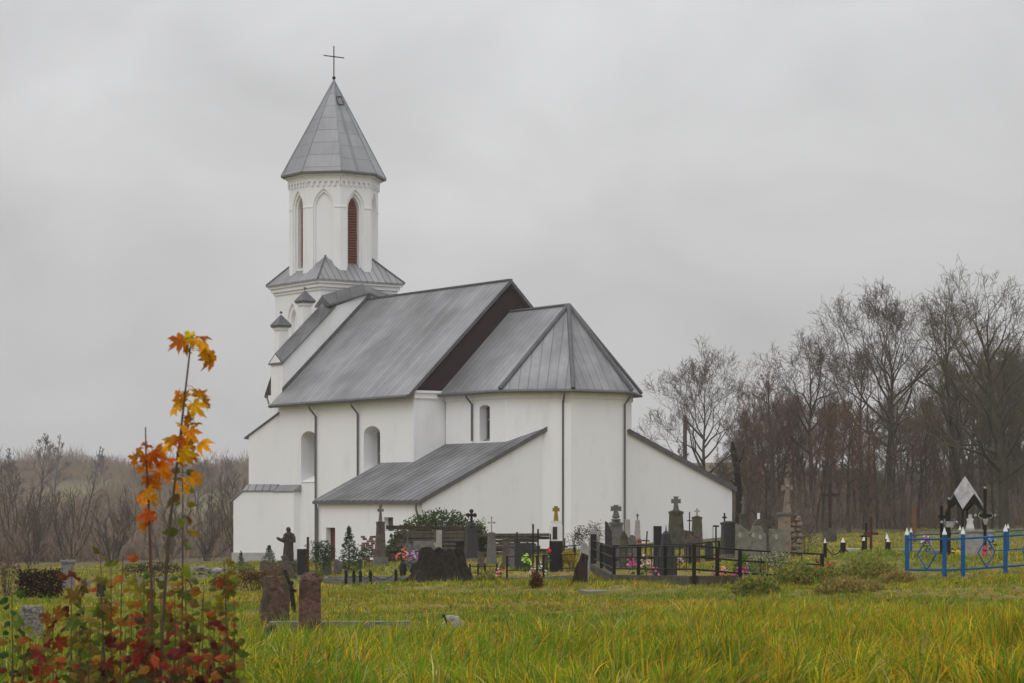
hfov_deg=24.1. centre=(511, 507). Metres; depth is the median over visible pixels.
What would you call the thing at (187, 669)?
leafy shoot
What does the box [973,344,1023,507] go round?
wood tree
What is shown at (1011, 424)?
wood tree
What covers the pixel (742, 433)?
wood tree
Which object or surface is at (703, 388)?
bare tree
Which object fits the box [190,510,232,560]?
bare shrub
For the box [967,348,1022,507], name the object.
wood tree
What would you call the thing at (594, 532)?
headstone
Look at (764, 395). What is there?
bare tree
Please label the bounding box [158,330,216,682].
maple sapling
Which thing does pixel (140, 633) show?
leafy shoot
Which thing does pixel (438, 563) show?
boulder
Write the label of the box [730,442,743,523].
dead trunk
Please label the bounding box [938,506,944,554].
iron cross
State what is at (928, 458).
wood tree
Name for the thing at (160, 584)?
leafy shoot
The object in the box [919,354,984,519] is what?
wood tree
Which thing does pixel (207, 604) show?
leafy shoot
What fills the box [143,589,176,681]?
leafy shoot
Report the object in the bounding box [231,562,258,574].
shrub
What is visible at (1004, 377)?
wood tree
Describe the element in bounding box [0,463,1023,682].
ground
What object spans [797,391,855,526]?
wood tree
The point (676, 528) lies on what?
obelisk
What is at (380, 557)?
obelisk
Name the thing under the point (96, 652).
leafy shoot
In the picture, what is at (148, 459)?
maple sapling
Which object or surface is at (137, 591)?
leafy shoot
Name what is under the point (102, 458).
ridge tree
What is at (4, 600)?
leafy shoot
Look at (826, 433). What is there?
wood tree
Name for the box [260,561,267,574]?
stone stub
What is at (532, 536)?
iron cross
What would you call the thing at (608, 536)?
headstone
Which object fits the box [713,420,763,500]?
wood tree
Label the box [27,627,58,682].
leafy shoot
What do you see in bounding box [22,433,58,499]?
ridge tree
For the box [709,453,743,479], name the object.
wood tree
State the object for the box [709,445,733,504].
wood tree
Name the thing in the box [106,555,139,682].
leafy shoot
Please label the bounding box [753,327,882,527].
bare tree
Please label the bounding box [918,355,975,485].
wood tree
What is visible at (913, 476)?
wood tree
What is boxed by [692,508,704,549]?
obelisk
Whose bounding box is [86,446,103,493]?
ridge tree
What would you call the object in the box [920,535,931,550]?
flower bouquet
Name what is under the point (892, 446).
wood tree
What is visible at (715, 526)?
hooked pole
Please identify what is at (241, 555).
young fir
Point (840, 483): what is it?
wood tree
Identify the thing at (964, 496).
grave canopy
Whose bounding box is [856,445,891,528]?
wood tree
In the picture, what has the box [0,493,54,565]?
bare shrub
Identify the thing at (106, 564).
leafy shoot
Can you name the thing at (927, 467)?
wood tree
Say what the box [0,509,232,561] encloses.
valley scrub
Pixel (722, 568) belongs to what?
flower bouquet
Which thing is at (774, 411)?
wood tree
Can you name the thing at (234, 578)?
leafy shoot
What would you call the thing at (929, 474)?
wood tree
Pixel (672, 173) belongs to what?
sky
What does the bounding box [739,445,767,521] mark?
wood tree
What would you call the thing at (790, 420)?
wood tree
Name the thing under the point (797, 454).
wood tree
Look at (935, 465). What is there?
wood tree
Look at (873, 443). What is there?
wood tree
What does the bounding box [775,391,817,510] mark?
wood tree
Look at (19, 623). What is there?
leafy shoot
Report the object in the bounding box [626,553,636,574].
flower bouquet
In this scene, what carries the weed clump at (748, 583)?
on the ground at (67, 483)
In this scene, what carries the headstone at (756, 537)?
on the ground at (67, 483)
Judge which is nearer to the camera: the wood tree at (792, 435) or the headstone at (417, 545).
the headstone at (417, 545)
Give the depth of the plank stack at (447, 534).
120.45 m
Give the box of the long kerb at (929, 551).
[891,550,939,554]
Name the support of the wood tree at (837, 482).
on the ground at (67, 483)
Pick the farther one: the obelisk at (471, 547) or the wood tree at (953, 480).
the wood tree at (953, 480)
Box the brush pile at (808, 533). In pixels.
[794,517,823,552]
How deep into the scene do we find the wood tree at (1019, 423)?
138.55 m
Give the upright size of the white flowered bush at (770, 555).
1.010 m
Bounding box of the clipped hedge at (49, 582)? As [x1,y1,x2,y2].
[14,566,65,599]
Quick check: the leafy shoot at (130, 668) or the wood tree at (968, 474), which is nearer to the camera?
the leafy shoot at (130, 668)
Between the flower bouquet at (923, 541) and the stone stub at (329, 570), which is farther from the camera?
the stone stub at (329, 570)
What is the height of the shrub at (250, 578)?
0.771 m
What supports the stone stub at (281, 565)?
on the ground at (67, 483)
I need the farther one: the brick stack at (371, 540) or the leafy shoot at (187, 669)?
the brick stack at (371, 540)
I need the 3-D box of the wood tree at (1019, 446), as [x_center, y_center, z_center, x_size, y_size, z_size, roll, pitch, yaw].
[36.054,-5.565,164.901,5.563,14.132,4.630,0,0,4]
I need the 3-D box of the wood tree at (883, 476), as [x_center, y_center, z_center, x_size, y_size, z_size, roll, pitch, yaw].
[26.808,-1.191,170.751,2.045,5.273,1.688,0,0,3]
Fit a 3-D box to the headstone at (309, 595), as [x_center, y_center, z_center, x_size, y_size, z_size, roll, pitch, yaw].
[-3.325,1.718,39.501,0.369,1.309,0.336,0,0,-7]
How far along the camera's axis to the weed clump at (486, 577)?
70.89 m
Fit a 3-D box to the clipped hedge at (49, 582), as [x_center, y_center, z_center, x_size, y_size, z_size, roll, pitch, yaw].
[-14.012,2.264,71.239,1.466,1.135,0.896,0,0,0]
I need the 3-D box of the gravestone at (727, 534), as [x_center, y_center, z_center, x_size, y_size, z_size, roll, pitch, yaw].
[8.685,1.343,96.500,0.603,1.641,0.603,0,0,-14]
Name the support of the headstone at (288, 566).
on the ground at (67, 483)
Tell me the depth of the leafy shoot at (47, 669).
11.99 m
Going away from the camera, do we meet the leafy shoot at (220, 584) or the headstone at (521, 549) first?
the leafy shoot at (220, 584)
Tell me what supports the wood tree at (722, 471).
on the ground at (67, 483)
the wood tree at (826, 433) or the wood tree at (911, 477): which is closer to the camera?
the wood tree at (911, 477)
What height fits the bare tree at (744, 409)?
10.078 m
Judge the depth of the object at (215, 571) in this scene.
104.58 m
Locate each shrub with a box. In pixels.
[0,461,52,539]
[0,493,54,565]
[0,553,22,595]
[13,481,75,543]
[26,471,106,559]
[82,505,130,561]
[99,485,142,537]
[120,561,181,577]
[137,510,202,562]
[139,489,196,557]
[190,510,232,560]
[192,478,232,549]
[205,467,246,552]
[207,575,229,588]
[218,570,274,590]
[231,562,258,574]
[262,565,289,577]
[309,569,324,582]
[562,550,577,569]
[566,525,586,551]
[584,519,604,543]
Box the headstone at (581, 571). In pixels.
[572,553,588,584]
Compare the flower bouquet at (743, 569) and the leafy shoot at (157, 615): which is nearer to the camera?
the leafy shoot at (157, 615)
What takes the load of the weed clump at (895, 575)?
on the ground at (67, 483)
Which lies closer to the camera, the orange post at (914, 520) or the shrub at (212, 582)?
the shrub at (212, 582)
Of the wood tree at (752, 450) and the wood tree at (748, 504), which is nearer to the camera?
the wood tree at (748, 504)
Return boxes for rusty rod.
[305,537,309,572]
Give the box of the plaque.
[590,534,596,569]
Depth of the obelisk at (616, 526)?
85.07 m
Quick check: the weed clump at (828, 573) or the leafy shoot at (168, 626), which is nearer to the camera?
the leafy shoot at (168, 626)
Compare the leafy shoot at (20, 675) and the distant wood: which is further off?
the distant wood
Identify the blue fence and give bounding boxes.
[905,524,1023,577]
[910,525,1023,553]
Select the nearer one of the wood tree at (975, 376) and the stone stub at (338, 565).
the stone stub at (338, 565)
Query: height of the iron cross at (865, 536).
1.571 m
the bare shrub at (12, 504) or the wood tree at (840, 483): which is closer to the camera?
the bare shrub at (12, 504)
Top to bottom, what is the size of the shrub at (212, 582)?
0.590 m
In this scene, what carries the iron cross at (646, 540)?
on the ground at (67, 483)
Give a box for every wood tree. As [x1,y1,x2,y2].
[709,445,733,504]
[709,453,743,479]
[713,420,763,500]
[713,465,729,479]
[717,438,753,503]
[722,391,776,510]
[723,429,767,530]
[725,425,757,512]
[726,415,762,525]
[731,420,776,516]
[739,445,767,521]
[744,416,779,528]
[745,396,795,517]
[746,438,783,519]
[757,401,788,518]
[760,424,800,510]
[764,386,805,504]
[765,384,818,495]
[769,394,813,527]
[772,392,813,509]
[774,390,814,512]
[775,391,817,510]
[780,434,819,488]
[786,416,828,524]
[793,400,836,529]
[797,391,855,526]
[804,401,848,526]
[807,441,844,532]
[809,401,854,531]
[812,396,846,504]
[813,423,845,507]
[814,397,848,508]
[823,398,881,532]
[830,459,854,527]
[831,402,878,527]
[832,399,857,506]
[839,446,870,508]
[841,409,888,531]
[845,409,890,530]
[846,429,884,511]
[852,406,901,527]
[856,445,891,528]
[861,396,926,528]
[864,393,938,529]
[864,418,913,495]
[865,407,905,493]
[865,409,919,512]
[874,405,926,528]
[878,457,897,509]
[882,409,932,528]
[895,389,941,526]
[895,406,941,512]
[896,382,945,523]
[904,462,924,502]
[910,395,944,502]
[911,389,949,497]
[914,349,1008,528]
[914,435,949,503]
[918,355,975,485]
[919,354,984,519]
[928,384,990,495]
[928,436,948,501]
[929,362,978,496]
[937,382,973,487]
[938,357,1019,488]
[941,341,999,486]
[950,339,1013,522]
[957,347,1011,477]
[962,395,1011,528]
[964,334,1023,499]
[964,408,1013,528]
[966,345,1023,502]
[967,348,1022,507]
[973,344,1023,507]
[977,322,1023,513]
[977,351,1023,523]
[989,338,1023,522]
[995,332,1023,507]
[997,345,1023,489]
[1008,403,1023,475]
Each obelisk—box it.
[371,504,389,565]
[464,509,478,561]
[485,516,498,564]
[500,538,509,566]
[609,505,622,567]
[625,518,630,536]
[634,513,641,548]
[668,496,683,549]
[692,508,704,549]
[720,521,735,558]
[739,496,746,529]
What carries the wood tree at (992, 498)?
on the ground at (67, 483)
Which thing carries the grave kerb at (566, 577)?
on the ground at (67, 483)
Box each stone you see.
[262,625,276,636]
[442,614,463,628]
[846,548,874,551]
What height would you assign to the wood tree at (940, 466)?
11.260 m
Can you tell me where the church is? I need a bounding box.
[230,46,736,562]
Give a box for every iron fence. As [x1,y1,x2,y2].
[469,564,497,576]
[506,554,578,579]
[563,544,580,563]
[593,540,823,585]
[612,541,719,567]
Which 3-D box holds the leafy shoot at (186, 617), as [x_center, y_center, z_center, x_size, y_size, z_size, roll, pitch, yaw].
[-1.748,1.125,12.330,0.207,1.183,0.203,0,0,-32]
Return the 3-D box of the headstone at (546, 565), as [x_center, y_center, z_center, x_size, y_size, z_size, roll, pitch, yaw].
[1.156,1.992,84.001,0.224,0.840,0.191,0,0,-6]
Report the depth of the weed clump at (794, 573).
59.80 m
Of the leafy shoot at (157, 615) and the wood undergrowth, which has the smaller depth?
the leafy shoot at (157, 615)
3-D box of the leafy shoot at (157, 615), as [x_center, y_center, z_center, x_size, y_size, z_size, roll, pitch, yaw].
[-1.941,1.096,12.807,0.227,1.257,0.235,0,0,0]
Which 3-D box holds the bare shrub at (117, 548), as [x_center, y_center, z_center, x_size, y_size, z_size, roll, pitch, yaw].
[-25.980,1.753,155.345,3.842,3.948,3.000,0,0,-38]
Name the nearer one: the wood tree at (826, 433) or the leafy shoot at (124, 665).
the leafy shoot at (124, 665)
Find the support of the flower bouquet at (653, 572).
on the ground at (67, 483)
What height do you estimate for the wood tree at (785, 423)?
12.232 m
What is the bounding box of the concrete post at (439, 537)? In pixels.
[436,530,441,547]
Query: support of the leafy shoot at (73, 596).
on the ground at (67, 483)
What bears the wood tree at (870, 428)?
on the ground at (67, 483)
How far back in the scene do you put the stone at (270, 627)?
35.19 m
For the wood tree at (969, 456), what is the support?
on the ground at (67, 483)
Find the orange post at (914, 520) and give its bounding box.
[913,508,915,541]
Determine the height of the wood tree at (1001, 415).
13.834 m
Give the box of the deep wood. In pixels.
[726,429,1023,514]
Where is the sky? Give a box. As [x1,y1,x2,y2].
[0,0,1023,471]
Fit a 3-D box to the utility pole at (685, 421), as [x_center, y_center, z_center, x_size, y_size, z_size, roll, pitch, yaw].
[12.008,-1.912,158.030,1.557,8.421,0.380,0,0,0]
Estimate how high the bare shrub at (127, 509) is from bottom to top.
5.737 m
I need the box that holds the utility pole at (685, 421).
[683,415,705,459]
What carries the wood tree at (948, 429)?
on the ground at (67, 483)
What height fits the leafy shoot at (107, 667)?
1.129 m
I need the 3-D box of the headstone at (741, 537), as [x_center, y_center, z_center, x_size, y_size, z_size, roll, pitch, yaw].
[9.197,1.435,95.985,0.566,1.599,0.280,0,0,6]
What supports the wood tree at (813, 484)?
on the ground at (67, 483)
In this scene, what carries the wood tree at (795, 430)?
on the ground at (67, 483)
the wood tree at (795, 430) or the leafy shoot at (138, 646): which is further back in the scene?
the wood tree at (795, 430)
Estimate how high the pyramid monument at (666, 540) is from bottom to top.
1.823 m
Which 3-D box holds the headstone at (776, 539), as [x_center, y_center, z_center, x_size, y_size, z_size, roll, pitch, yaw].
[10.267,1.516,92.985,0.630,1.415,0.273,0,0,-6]
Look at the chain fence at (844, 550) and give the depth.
78.20 m
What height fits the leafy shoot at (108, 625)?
1.303 m
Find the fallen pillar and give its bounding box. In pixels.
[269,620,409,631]
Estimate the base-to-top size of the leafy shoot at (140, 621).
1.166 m
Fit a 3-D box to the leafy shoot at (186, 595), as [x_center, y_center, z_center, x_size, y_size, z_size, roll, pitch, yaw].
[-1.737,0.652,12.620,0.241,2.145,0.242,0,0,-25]
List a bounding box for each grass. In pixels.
[0,525,1023,609]
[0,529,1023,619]
[0,590,1023,682]
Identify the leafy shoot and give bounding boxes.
[0,590,27,682]
[0,637,31,682]
[9,614,33,679]
[10,656,32,682]
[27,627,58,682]
[28,647,56,682]
[31,604,70,682]
[51,637,82,682]
[57,568,83,665]
[59,578,93,682]
[64,604,98,682]
[69,663,84,682]
[79,622,103,682]
[86,546,123,672]
[87,587,117,678]
[90,571,128,681]
[90,598,117,682]
[91,634,119,682]
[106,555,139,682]
[108,629,139,682]
[116,612,146,682]
[124,660,158,682]
[128,576,158,678]
[128,636,161,682]
[129,627,157,682]
[133,596,167,682]
[134,648,169,682]
[143,573,169,674]
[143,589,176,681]
[149,651,186,682]
[155,586,190,682]
[157,612,196,682]
[161,433,207,682]
[163,640,200,682]
[166,648,201,682]
[168,571,201,682]
[178,621,206,682]
[183,598,216,682]
[190,586,217,672]
[190,654,229,682]
[198,607,229,679]
[200,637,231,682]
[206,617,239,682]
[207,652,236,682]
[208,558,243,681]
[212,575,250,681]
[220,602,250,682]
[222,651,244,682]
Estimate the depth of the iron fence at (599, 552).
63.12 m
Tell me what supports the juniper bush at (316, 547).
on the ground at (67, 483)
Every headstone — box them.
[93,583,105,598]
[259,576,289,624]
[280,554,296,578]
[296,549,306,577]
[299,573,320,632]
[403,541,412,567]
[413,541,434,562]
[477,551,484,568]
[510,549,514,568]
[514,543,531,569]
[544,553,547,571]
[572,553,588,584]
[579,541,588,579]
[588,530,599,570]
[605,521,611,570]
[620,530,627,567]
[628,535,636,567]
[653,526,661,570]
[684,530,700,562]
[705,541,712,560]
[735,524,748,558]
[747,526,765,558]
[752,519,766,539]
[769,529,784,558]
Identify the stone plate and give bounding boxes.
[578,590,612,593]
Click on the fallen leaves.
(537, 605)
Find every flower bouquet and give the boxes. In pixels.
[391,548,418,575]
[403,549,418,572]
[495,566,504,578]
[521,552,531,571]
[529,562,546,576]
[545,548,551,561]
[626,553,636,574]
[640,554,652,574]
[649,566,659,575]
[712,563,730,575]
[726,564,749,577]
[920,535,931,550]
[951,548,960,555]
[988,535,996,553]
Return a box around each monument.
[549,506,562,571]
[655,527,676,575]
[776,478,803,556]
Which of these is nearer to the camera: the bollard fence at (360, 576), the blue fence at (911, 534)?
the bollard fence at (360, 576)
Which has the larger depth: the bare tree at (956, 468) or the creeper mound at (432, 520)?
the bare tree at (956, 468)
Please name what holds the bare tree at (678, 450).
on the ground at (67, 483)
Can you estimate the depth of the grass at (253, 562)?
84.35 m
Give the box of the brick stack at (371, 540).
[361,536,375,562]
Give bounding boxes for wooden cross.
[821,484,838,541]
[863,517,878,551]
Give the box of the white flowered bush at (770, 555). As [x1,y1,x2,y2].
[744,551,794,576]
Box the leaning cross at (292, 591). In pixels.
[283,570,295,612]
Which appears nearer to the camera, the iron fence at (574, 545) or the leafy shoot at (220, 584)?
the leafy shoot at (220, 584)
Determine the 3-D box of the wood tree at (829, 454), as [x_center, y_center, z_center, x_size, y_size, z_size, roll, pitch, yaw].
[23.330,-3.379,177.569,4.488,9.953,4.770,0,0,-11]
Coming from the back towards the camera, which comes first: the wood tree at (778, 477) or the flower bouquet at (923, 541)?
the wood tree at (778, 477)
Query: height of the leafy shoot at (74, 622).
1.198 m
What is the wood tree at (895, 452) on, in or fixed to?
on the ground at (67, 483)
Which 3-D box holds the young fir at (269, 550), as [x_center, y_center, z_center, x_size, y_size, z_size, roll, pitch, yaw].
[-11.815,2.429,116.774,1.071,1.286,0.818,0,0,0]
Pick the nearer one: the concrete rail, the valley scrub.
the concrete rail
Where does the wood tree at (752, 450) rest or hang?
on the ground at (67, 483)
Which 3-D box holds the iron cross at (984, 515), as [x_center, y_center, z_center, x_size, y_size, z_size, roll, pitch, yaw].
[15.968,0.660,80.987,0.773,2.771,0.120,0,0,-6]
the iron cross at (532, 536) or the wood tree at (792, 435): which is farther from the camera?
the wood tree at (792, 435)
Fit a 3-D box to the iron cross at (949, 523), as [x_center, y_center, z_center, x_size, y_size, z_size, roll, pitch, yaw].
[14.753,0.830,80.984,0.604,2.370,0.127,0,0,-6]
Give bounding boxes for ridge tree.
[0,449,26,522]
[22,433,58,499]
[46,434,69,503]
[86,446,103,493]
[97,448,112,492]
[121,464,154,492]
[178,459,214,514]
[205,456,241,501]
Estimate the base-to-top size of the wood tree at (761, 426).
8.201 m
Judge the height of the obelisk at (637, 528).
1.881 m
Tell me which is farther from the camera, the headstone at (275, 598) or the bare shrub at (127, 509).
the bare shrub at (127, 509)
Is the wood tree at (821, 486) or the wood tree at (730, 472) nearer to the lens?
the wood tree at (821, 486)
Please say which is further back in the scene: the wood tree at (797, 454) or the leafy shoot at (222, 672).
the wood tree at (797, 454)
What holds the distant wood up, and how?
on the ground at (67, 483)
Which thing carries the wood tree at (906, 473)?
on the ground at (67, 483)
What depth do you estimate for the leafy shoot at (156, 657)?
11.59 m
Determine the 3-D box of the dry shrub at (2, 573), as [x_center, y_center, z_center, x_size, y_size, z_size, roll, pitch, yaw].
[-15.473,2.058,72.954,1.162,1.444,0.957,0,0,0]
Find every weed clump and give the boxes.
[471,571,498,582]
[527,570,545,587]
[729,572,784,595]
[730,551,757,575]
[772,558,820,585]
[803,564,846,585]
[813,575,885,593]
[839,556,898,579]
[874,569,917,583]
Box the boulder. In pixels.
[403,546,473,582]
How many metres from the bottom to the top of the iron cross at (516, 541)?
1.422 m
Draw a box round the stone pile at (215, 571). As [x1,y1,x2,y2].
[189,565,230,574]
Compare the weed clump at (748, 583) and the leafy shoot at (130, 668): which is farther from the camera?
the weed clump at (748, 583)
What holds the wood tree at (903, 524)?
on the ground at (67, 483)
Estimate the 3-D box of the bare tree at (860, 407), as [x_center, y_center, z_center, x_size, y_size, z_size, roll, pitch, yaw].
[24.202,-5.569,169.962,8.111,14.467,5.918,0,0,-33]
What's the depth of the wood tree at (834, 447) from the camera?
184.27 m
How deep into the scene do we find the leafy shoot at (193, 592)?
12.98 m
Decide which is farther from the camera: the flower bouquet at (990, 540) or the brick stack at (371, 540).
the brick stack at (371, 540)
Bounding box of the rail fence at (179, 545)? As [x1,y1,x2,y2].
[99,543,222,562]
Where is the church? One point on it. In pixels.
(504, 406)
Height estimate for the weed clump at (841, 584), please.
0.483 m
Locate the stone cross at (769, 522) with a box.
[764,516,774,555]
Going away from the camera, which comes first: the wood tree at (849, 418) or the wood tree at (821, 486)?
the wood tree at (849, 418)
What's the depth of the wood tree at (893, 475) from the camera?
156.51 m
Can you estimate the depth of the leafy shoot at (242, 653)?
12.59 m
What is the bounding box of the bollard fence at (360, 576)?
[344,569,397,584]
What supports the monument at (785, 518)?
on the ground at (67, 483)
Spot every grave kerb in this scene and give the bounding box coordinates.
[323,576,408,583]
[503,575,573,581]
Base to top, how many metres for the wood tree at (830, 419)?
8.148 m
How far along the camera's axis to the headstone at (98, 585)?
68.94 m
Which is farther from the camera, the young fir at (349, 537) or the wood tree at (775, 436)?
the wood tree at (775, 436)
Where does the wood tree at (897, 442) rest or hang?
on the ground at (67, 483)
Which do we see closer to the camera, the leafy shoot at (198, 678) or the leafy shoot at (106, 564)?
the leafy shoot at (198, 678)
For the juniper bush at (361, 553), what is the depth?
104.52 m
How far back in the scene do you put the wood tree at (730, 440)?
201.87 m
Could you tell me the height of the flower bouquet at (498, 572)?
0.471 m
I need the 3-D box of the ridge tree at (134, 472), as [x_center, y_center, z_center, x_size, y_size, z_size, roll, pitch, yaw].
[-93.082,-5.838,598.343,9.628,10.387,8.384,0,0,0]
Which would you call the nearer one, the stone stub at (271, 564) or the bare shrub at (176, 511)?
the stone stub at (271, 564)
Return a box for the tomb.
[957,530,994,555]
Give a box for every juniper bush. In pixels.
[306,540,336,575]
[351,544,372,569]
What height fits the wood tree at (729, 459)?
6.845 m
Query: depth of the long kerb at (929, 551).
92.29 m
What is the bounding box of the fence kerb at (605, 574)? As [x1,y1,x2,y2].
[590,563,739,586]
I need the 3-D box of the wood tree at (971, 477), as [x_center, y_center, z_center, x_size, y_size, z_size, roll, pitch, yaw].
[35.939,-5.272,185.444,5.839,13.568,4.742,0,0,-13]
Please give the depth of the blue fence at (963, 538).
65.40 m
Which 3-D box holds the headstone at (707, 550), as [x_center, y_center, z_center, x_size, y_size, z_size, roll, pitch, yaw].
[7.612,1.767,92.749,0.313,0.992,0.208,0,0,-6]
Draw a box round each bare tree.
[638,334,770,477]
[677,439,688,458]
[714,402,784,510]
[734,361,808,512]
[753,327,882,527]
[786,275,997,528]
[798,331,908,526]
[881,284,1021,528]
[887,255,1023,528]
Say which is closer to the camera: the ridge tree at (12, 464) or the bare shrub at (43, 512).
the bare shrub at (43, 512)
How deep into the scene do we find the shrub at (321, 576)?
79.74 m
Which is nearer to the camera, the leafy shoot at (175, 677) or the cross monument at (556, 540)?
the leafy shoot at (175, 677)
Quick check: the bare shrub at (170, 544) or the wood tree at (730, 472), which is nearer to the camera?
the bare shrub at (170, 544)
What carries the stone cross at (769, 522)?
on the ground at (67, 483)
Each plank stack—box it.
[386,525,479,560]
[478,533,549,554]
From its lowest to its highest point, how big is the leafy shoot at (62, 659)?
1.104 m
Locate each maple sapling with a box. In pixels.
[127,427,175,680]
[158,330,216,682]
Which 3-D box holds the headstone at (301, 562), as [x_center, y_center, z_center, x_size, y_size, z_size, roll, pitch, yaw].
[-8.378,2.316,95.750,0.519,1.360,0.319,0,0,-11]
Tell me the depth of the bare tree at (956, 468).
149.06 m
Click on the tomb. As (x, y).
(972, 546)
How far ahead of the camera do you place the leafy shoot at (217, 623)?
12.30 m
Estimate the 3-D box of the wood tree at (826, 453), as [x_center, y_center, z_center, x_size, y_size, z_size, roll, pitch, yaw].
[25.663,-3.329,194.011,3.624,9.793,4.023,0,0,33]
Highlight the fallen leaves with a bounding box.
[5,549,1017,670]
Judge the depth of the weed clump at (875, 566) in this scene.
64.97 m
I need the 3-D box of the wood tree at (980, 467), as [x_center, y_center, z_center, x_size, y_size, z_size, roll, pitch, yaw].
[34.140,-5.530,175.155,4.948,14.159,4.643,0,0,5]
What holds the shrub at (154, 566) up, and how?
on the ground at (67, 483)
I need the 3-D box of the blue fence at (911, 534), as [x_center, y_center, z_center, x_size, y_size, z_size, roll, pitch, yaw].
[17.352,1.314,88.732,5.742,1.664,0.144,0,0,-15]
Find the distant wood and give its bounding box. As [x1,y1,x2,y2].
[0,440,248,543]
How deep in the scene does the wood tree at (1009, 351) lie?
185.13 m
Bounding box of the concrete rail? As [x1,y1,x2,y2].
[78,575,205,588]
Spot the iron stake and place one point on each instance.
(550, 552)
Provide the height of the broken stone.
0.319 m
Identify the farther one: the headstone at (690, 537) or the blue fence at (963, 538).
the headstone at (690, 537)
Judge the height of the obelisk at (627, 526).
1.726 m
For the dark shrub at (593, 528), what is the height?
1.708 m
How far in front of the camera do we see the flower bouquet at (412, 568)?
86.16 m
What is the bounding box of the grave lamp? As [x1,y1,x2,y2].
[982,545,987,555]
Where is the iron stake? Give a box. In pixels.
[550,534,550,571]
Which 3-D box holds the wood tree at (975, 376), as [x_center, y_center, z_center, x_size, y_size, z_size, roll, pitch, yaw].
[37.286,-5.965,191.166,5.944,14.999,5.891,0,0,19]
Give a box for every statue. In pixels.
[276,527,296,573]
[965,514,974,529]
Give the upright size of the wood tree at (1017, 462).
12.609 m
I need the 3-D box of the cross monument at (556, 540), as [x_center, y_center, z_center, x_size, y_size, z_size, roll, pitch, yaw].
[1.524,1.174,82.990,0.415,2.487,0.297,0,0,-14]
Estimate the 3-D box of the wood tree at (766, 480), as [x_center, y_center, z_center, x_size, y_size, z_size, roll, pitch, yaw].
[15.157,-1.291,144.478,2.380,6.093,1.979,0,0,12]
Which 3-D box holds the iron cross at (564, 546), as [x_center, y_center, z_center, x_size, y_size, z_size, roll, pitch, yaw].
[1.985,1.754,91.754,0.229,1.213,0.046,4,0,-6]
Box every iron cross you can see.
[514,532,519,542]
[528,524,537,567]
[537,529,539,564]
[563,538,566,562]
[643,531,649,561]
[860,523,869,549]
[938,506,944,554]
[940,498,957,555]
[974,487,995,546]
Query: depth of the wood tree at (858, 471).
197.19 m
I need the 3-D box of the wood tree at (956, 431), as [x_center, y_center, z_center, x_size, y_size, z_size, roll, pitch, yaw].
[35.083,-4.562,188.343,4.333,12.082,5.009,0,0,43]
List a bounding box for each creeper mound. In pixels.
[386,507,496,562]
[474,517,487,554]
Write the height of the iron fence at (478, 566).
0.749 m
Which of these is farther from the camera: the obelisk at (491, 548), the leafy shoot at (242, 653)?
the obelisk at (491, 548)
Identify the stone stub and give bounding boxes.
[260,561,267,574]
[269,562,276,574]
[278,563,285,575]
[322,557,331,574]
[334,559,341,573]
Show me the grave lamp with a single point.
(985, 549)
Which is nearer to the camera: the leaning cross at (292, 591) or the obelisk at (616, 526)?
the leaning cross at (292, 591)
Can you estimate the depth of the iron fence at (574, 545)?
95.97 m
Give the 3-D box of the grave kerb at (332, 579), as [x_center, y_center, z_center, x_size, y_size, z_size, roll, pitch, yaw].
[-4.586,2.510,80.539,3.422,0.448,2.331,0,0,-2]
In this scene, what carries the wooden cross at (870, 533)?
on the ground at (67, 483)
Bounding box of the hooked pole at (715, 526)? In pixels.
[713,525,718,546]
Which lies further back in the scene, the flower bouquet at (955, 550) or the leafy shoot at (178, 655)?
the flower bouquet at (955, 550)
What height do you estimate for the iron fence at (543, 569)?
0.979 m
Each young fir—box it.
[236,550,244,566]
[258,545,277,567]
[338,526,362,570]
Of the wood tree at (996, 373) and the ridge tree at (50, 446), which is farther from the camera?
the ridge tree at (50, 446)
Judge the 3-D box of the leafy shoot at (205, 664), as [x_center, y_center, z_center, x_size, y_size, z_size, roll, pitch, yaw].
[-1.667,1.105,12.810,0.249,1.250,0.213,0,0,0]
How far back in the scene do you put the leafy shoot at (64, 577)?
13.48 m
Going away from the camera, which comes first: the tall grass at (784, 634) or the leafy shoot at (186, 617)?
the leafy shoot at (186, 617)
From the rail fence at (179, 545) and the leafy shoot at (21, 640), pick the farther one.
the rail fence at (179, 545)
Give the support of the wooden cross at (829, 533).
on the ground at (67, 483)
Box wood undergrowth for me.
[732,460,1023,531]
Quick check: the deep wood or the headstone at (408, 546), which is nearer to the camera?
the headstone at (408, 546)
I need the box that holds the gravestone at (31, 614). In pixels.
[20,605,43,640]
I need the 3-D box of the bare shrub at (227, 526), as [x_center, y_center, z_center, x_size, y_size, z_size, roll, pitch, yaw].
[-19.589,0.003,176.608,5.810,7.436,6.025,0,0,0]
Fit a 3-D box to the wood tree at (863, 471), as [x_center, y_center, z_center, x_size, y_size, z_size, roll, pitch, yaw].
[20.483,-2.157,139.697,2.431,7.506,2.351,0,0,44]
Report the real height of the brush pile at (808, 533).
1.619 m
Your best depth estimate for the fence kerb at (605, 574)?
62.51 m
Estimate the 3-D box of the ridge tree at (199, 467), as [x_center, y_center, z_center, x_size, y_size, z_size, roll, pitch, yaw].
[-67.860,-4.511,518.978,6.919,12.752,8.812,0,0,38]
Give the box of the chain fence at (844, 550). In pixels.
[823,537,890,557]
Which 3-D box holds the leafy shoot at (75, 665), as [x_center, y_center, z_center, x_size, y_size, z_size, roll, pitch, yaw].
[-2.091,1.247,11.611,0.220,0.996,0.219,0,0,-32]
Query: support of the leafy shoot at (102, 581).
on the ground at (67, 483)
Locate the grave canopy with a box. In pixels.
[945,476,982,532]

